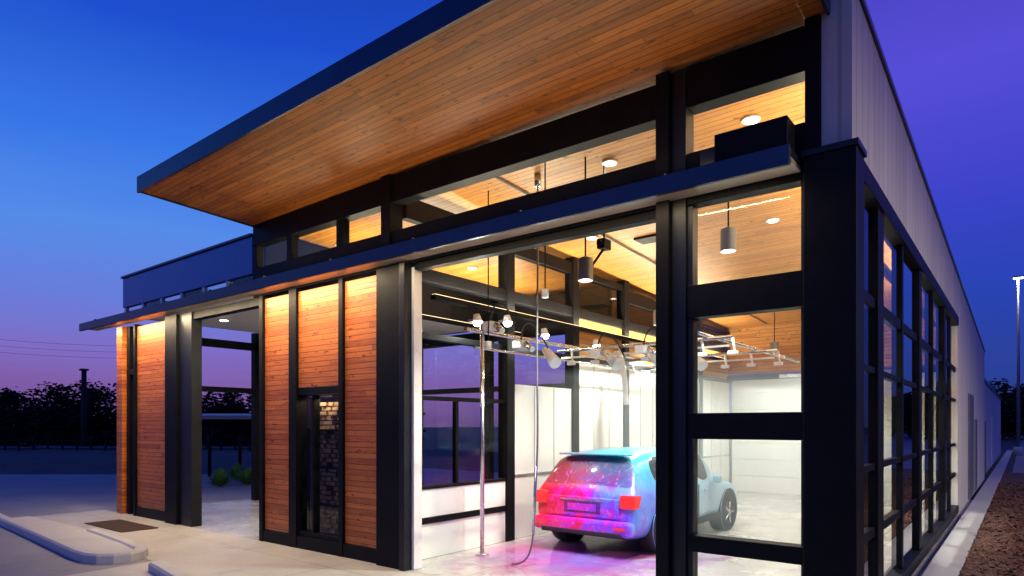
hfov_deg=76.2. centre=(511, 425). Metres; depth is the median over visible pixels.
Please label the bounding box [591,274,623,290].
interior top beam
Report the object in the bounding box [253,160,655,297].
clerestory rail
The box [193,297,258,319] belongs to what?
bay header
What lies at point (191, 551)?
concrete pavement
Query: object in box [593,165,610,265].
security camera
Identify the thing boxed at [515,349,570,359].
interior beam
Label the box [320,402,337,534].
brick stack
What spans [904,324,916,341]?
side transom
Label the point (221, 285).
wing clerestory glass
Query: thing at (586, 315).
interior beam
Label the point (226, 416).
vacuum canopy
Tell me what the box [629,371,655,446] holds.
white wall
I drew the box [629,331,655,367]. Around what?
wood infill
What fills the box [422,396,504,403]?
interior transom
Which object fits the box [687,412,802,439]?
storefront rail
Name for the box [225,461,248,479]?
shrub
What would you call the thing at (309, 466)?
shelf rack
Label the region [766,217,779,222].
ceiling downlight
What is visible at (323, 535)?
window rail
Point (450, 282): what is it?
interior beam
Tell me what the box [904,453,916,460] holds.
side transom
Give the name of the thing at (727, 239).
pendant lamp
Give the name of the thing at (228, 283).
wing clerestory mullion
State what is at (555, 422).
white wall
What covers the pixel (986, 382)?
parapet
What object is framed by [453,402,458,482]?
interior mullion
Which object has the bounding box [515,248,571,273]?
interior top beam
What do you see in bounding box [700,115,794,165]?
equipment box
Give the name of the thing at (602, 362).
interior beam
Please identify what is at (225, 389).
end transom
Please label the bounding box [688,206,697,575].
storefront jamb
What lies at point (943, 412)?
side mullion
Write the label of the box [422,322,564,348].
header beam
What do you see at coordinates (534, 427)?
panel joint
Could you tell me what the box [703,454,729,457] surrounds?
wall rail
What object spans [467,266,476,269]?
ceiling downlight
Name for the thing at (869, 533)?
side transom
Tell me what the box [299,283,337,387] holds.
wood cladding
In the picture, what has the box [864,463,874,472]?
side transom
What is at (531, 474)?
wall rail
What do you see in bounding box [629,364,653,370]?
interior beam
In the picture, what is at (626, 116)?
header beam
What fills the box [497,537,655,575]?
foam puddle
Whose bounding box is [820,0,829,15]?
roof right return
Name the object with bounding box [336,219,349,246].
clerestory mullion
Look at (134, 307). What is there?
wing clerestory glass
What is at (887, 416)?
sectional door panel
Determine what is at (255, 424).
end post
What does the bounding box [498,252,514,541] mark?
interior column
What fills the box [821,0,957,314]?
side wall
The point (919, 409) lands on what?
side mullion
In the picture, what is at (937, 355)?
side transom
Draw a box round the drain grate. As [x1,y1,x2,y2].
[84,519,158,532]
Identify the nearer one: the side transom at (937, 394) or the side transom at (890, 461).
the side transom at (890, 461)
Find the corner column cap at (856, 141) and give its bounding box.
[800,137,866,159]
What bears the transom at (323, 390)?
attached to the cladding post at (341, 411)
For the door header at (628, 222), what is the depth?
8.07 m
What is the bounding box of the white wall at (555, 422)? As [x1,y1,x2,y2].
[515,384,571,538]
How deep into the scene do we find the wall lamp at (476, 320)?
10.80 m
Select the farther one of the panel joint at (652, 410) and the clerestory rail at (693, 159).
the panel joint at (652, 410)
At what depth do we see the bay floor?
11.69 m
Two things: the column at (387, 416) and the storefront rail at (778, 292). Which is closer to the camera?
the storefront rail at (778, 292)
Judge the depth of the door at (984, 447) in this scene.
27.26 m
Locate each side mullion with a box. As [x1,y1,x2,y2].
[864,207,883,575]
[891,246,903,568]
[916,269,921,549]
[931,291,933,532]
[941,306,945,520]
[949,317,950,511]
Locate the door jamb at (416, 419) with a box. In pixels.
[412,267,421,569]
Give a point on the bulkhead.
(788, 336)
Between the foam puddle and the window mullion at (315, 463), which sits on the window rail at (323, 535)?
the window mullion at (315, 463)
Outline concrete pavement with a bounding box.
[32,510,435,575]
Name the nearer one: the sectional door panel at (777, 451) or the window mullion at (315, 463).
the window mullion at (315, 463)
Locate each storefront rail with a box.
[687,172,802,208]
[687,270,802,319]
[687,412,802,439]
[687,533,802,564]
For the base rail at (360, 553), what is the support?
on the bay floor
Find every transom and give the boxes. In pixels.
[202,386,253,393]
[298,386,337,395]
[422,383,564,394]
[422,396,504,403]
[864,289,874,309]
[864,363,874,373]
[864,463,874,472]
[864,527,874,543]
[884,306,900,329]
[884,371,900,382]
[884,457,900,466]
[884,509,900,528]
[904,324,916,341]
[904,379,916,387]
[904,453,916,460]
[904,498,916,513]
[922,339,931,353]
[922,386,931,393]
[922,449,931,455]
[922,488,931,500]
[934,349,941,361]
[934,391,941,396]
[934,446,941,451]
[934,481,941,491]
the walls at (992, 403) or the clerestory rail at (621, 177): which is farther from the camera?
the walls at (992, 403)
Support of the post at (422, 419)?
on the bay floor
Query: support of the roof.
attached to the ceiling boards
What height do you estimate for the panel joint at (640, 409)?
3.410 m
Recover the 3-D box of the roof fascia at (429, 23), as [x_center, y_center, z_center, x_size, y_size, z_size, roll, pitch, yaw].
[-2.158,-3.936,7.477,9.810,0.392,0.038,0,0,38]
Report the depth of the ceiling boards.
12.02 m
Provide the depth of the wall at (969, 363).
17.43 m
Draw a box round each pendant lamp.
[578,157,592,282]
[653,310,655,325]
[720,202,735,253]
[770,312,778,353]
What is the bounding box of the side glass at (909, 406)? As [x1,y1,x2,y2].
[904,253,915,562]
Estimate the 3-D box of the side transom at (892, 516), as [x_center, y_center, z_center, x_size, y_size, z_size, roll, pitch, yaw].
[4.588,1.150,7.977,0.090,0.100,1.530,0,0,38]
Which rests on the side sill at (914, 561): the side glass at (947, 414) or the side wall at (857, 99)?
the side glass at (947, 414)
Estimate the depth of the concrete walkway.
12.40 m
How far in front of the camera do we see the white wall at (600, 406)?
14.45 m
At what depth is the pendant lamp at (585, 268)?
8.94 m
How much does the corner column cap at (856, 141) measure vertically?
0.058 m
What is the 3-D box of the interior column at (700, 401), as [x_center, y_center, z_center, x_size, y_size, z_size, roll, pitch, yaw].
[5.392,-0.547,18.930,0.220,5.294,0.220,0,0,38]
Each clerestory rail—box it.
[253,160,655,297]
[687,123,804,197]
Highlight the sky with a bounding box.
[0,0,1023,426]
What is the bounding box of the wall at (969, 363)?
[955,279,983,511]
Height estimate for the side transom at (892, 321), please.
0.120 m
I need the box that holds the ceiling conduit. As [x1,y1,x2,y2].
[495,177,766,324]
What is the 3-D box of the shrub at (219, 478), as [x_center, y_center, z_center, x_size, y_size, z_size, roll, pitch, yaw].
[-10.011,1.733,22.465,1.331,0.734,1.202,0,0,-42]
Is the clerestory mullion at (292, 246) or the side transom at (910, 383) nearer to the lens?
the side transom at (910, 383)
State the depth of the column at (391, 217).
9.75 m
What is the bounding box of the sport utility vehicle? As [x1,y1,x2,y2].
[535,447,736,551]
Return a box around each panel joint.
[534,387,534,468]
[640,372,640,446]
[652,374,652,446]
[711,381,711,469]
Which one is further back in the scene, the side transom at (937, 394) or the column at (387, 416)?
the side transom at (937, 394)
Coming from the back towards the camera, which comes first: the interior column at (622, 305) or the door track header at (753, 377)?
the door track header at (753, 377)
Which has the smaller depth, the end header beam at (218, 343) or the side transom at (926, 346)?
the side transom at (926, 346)
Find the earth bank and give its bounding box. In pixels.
[0,444,250,473]
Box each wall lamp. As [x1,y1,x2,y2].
[468,314,481,325]
[498,315,511,326]
[538,328,548,338]
[588,339,599,346]
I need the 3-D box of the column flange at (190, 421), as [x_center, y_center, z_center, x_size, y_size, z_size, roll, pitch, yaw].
[-6.762,-0.128,13.731,0.535,4.455,0.220,0,0,38]
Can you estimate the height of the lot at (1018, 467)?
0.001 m
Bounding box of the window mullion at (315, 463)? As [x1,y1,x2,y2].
[312,395,319,532]
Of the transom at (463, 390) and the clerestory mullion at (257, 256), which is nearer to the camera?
the clerestory mullion at (257, 256)
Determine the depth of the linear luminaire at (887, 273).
9.92 m
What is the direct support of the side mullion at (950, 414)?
on the side sill at (914, 561)
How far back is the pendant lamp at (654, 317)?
13.60 m
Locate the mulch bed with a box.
[958,472,1023,575]
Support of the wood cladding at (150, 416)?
on the base rail at (158, 515)
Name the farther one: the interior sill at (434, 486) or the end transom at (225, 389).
the end transom at (225, 389)
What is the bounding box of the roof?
[143,0,825,247]
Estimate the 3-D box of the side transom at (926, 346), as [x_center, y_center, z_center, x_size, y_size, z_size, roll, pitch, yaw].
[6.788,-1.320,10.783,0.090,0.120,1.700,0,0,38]
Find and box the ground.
[21,427,1022,499]
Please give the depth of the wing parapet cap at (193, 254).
13.52 m
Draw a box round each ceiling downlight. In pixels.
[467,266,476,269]
[586,235,597,239]
[602,158,617,166]
[741,114,760,124]
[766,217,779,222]
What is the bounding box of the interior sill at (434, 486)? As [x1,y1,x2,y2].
[422,478,506,489]
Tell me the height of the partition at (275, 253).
0.970 m
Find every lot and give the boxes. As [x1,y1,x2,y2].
[0,468,972,575]
[1012,437,1023,472]
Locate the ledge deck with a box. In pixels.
[791,148,801,166]
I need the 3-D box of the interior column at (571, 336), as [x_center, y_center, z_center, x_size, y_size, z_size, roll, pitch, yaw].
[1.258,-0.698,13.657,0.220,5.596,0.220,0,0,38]
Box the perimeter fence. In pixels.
[0,440,250,450]
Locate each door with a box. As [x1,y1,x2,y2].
[974,419,976,490]
[984,421,985,474]
[991,416,993,465]
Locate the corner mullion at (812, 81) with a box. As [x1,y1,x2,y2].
[805,14,820,149]
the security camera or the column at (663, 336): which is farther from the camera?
the security camera
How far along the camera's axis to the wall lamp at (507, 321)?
11.44 m
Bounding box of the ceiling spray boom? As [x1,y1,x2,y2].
[512,173,540,564]
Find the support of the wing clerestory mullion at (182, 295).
attached to the wing ceiling
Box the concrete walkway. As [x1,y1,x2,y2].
[921,450,1012,575]
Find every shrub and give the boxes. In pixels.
[202,467,235,486]
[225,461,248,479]
[234,467,250,484]
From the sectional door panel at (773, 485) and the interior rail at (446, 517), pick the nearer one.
the interior rail at (446, 517)
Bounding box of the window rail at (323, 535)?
[298,529,337,541]
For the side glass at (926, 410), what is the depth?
10.96 m
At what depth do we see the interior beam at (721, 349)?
19.89 m
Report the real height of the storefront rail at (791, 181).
0.077 m
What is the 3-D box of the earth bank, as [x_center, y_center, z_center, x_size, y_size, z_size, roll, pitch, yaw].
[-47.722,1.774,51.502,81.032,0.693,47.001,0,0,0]
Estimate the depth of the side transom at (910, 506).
9.27 m
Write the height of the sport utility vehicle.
1.718 m
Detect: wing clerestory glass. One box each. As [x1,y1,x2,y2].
[128,304,141,310]
[164,294,179,300]
[206,282,225,290]
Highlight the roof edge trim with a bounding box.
[141,192,304,241]
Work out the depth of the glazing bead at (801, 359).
6.20 m
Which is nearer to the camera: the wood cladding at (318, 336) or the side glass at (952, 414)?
the wood cladding at (318, 336)
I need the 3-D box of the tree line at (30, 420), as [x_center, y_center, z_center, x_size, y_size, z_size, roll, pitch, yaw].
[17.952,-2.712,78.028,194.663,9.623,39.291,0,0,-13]
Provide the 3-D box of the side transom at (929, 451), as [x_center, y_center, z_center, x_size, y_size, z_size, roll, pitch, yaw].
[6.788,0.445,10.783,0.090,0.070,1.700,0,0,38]
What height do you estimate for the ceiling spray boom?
5.784 m
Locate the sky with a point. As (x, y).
(95, 95)
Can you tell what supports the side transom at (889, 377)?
attached to the side mullion at (874, 383)
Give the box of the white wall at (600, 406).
[579,363,622,451]
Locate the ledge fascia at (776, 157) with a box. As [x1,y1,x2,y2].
[79,143,790,330]
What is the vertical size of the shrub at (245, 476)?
0.728 m
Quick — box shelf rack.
[307,395,337,529]
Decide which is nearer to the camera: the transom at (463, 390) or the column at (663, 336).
the column at (663, 336)
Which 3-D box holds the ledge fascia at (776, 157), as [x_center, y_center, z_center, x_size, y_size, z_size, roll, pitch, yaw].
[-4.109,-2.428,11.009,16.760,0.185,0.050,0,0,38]
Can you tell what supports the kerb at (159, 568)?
on the concrete pavement
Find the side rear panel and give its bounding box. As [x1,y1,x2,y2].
[968,393,973,498]
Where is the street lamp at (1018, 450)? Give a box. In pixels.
[1013,275,1023,455]
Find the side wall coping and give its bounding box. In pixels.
[859,0,984,351]
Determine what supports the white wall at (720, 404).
on the bay floor
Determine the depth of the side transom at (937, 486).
12.20 m
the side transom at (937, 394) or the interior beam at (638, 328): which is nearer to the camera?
the side transom at (937, 394)
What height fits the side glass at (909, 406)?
4.300 m
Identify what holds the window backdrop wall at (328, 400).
on the bay floor
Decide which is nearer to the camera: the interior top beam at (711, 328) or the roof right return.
the roof right return
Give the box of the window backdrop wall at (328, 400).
[310,394,337,529]
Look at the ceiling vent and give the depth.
12.29 m
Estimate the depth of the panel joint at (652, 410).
16.48 m
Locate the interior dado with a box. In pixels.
[422,481,504,559]
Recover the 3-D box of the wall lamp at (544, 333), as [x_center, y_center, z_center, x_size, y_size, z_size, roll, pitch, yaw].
[0.577,-1.747,12.412,0.284,0.202,0.170,0,0,38]
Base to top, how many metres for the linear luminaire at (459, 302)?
0.088 m
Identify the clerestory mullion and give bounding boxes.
[180,293,186,297]
[226,281,232,285]
[252,245,263,268]
[287,235,298,259]
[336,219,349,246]
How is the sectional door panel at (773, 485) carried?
on the bay floor
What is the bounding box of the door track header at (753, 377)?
[727,369,890,380]
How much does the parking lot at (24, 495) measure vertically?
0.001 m
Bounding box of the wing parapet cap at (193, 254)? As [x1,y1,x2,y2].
[120,233,252,278]
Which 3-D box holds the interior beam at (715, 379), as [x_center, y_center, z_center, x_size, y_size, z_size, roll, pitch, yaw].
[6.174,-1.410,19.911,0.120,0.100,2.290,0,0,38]
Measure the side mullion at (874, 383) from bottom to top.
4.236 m
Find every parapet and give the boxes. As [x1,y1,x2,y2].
[123,236,472,323]
[984,377,1001,400]
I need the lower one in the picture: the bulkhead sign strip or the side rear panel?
the side rear panel
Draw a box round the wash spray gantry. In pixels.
[464,303,799,555]
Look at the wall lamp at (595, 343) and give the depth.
13.83 m
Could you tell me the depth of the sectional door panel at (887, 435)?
19.65 m
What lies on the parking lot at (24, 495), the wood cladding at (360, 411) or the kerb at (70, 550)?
the kerb at (70, 550)
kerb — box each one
[0,513,147,563]
[148,561,189,575]
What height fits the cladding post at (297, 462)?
4.455 m
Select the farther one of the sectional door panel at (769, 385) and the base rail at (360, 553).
the sectional door panel at (769, 385)
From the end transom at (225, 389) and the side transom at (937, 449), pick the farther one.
the end transom at (225, 389)
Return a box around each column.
[165,314,178,524]
[376,264,398,568]
[381,174,402,246]
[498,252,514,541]
[565,257,578,451]
[617,280,628,446]
[656,70,671,575]
[698,319,702,458]
[803,145,863,575]
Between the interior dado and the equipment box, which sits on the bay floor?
the interior dado
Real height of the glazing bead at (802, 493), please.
1.006 m
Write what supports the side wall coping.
on the wall at (969, 363)
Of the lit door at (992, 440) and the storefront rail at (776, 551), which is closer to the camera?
the storefront rail at (776, 551)
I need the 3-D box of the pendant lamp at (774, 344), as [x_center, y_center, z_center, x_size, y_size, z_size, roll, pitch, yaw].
[6.962,-2.573,17.318,0.212,1.346,0.212,0,0,38]
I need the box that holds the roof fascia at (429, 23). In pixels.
[137,0,498,192]
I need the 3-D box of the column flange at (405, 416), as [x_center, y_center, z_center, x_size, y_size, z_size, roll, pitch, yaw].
[-1.501,-0.125,9.530,0.110,4.450,0.300,0,0,38]
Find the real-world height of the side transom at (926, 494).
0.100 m
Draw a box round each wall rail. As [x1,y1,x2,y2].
[515,471,550,476]
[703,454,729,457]
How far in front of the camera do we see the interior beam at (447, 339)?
10.79 m
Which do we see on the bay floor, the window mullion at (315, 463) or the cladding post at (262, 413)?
the cladding post at (262, 413)
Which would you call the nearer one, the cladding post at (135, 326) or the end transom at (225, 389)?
the cladding post at (135, 326)
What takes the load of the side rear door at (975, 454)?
attached to the wall at (969, 363)
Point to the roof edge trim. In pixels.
(197, 209)
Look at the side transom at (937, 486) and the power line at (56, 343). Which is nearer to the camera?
the side transom at (937, 486)
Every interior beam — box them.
[422,270,506,300]
[422,332,505,349]
[515,292,572,316]
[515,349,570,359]
[579,309,623,328]
[579,357,609,365]
[629,322,655,336]
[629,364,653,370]
[703,376,729,382]
[704,342,729,352]
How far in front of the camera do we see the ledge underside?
8.03 m
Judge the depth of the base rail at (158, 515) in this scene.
14.67 m
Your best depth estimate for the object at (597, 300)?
15.62 m
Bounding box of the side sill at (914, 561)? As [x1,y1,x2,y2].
[884,505,958,575]
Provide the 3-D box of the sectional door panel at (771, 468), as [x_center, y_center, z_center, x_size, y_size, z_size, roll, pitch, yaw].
[9.291,1.313,18.992,5.800,0.510,0.050,0,0,38]
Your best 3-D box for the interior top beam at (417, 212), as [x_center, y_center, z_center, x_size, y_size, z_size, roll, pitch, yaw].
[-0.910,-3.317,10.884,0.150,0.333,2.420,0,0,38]
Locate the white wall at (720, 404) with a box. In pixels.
[703,379,728,481]
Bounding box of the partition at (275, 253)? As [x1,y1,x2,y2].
[264,240,497,322]
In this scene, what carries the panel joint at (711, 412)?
attached to the white wall at (720, 404)
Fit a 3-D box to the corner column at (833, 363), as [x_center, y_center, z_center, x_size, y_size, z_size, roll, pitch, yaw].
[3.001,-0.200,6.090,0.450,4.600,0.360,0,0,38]
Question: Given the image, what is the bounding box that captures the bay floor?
[116,480,983,575]
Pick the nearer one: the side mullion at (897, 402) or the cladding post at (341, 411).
the side mullion at (897, 402)
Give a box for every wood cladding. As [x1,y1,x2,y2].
[137,321,164,510]
[265,294,288,532]
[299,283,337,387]
[345,275,375,548]
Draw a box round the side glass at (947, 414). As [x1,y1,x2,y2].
[946,314,948,514]
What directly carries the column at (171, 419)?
on the bay floor
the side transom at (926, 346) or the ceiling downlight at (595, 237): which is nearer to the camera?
the side transom at (926, 346)
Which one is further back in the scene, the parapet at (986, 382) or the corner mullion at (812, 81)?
the parapet at (986, 382)
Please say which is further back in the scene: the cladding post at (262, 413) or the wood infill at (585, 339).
the wood infill at (585, 339)
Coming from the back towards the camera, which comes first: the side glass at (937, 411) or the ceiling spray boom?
the side glass at (937, 411)
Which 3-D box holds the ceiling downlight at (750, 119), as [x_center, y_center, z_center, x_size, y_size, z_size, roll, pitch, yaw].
[2.900,-3.710,7.923,0.220,0.036,0.220,0,0,38]
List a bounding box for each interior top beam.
[403,201,453,224]
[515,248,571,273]
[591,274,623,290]
[629,291,655,312]
[703,324,729,334]
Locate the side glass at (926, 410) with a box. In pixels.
[922,279,930,541]
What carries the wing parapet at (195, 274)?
on the wing ceiling
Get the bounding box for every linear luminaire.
[422,314,520,335]
[431,294,723,359]
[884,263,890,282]
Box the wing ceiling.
[148,294,466,334]
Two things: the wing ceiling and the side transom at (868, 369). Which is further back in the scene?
the wing ceiling
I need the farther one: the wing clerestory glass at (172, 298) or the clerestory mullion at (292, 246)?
the wing clerestory glass at (172, 298)
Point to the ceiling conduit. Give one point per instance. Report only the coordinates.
(525, 193)
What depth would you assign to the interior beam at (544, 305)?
12.71 m
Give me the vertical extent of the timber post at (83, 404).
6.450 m
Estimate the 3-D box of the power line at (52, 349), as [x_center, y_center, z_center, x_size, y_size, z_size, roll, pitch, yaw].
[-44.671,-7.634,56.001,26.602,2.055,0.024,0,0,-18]
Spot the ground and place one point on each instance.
(437, 447)
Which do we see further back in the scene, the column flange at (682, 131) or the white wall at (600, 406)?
the white wall at (600, 406)
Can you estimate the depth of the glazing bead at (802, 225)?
6.19 m
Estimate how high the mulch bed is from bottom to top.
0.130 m
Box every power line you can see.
[0,339,104,345]
[6,346,97,351]
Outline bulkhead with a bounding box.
[726,311,890,374]
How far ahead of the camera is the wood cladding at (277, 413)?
11.61 m
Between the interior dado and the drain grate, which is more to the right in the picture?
the interior dado
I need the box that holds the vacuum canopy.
[202,414,250,475]
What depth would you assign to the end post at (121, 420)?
15.53 m
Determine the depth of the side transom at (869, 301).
6.85 m
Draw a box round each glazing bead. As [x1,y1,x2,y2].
[801,181,802,269]
[801,307,802,411]
[801,440,802,546]
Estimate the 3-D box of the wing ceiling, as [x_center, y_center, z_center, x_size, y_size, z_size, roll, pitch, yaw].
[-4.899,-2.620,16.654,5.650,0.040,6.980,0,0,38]
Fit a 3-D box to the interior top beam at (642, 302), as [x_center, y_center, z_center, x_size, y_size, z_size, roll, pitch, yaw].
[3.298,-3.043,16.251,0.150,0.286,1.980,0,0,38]
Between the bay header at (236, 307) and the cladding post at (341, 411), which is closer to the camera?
the cladding post at (341, 411)
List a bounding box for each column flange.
[179,312,201,526]
[399,262,414,570]
[672,68,693,575]
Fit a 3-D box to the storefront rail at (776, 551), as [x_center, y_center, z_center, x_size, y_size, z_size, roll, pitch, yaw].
[2.355,1.235,6.583,1.165,0.170,0.180,0,0,38]
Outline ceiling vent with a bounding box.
[634,233,655,244]
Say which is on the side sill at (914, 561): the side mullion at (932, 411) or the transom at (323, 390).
the side mullion at (932, 411)
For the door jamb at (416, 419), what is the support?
attached to the column at (387, 416)
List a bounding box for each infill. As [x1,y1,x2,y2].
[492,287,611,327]
[579,319,621,360]
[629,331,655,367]
[703,349,727,378]
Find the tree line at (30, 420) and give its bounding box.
[0,378,1023,445]
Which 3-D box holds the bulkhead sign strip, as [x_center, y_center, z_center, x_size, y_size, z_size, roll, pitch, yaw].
[9.328,-1.490,18.715,3.200,0.100,0.039,0,0,38]
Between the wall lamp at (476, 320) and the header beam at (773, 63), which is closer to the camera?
the header beam at (773, 63)
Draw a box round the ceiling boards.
[299,82,890,344]
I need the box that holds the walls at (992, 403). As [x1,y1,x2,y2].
[786,383,1000,472]
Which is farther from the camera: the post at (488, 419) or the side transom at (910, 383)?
the post at (488, 419)
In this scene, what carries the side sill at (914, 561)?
on the bay floor
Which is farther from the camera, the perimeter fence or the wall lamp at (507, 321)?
the perimeter fence
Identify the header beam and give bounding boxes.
[202,338,258,350]
[253,85,655,247]
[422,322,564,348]
[687,26,804,114]
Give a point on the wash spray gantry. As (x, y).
(552, 358)
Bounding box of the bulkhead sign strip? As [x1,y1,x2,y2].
[779,369,890,377]
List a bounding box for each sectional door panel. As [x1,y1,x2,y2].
[732,378,890,392]
[732,389,890,409]
[732,407,890,425]
[732,426,890,444]
[732,442,890,460]
[732,459,890,481]
[732,475,890,500]
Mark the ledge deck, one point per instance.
(797, 159)
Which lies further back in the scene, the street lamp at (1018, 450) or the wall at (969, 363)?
the street lamp at (1018, 450)
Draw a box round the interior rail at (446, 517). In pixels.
[422,505,506,524]
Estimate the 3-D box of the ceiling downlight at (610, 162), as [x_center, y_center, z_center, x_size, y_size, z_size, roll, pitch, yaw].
[1.370,-3.682,9.148,0.220,0.036,0.220,0,0,38]
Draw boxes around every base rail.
[136,507,164,521]
[263,529,375,563]
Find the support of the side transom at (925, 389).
attached to the side mullion at (919, 409)
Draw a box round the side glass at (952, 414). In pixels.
[951,321,954,508]
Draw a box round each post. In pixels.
[79,368,88,445]
[117,326,132,513]
[133,324,142,515]
[251,333,258,499]
[259,296,271,540]
[289,288,306,547]
[338,278,350,556]
[422,349,422,485]
[484,334,493,478]
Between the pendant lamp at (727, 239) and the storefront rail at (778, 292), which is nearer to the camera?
the storefront rail at (778, 292)
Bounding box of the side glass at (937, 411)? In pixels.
[934,297,940,527]
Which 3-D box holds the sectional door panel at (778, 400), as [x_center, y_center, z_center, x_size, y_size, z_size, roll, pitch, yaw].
[9.291,-0.767,18.992,5.800,0.510,0.050,0,0,38]
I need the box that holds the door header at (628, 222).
[415,210,655,270]
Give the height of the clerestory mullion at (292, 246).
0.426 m
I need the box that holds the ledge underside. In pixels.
[89,157,800,330]

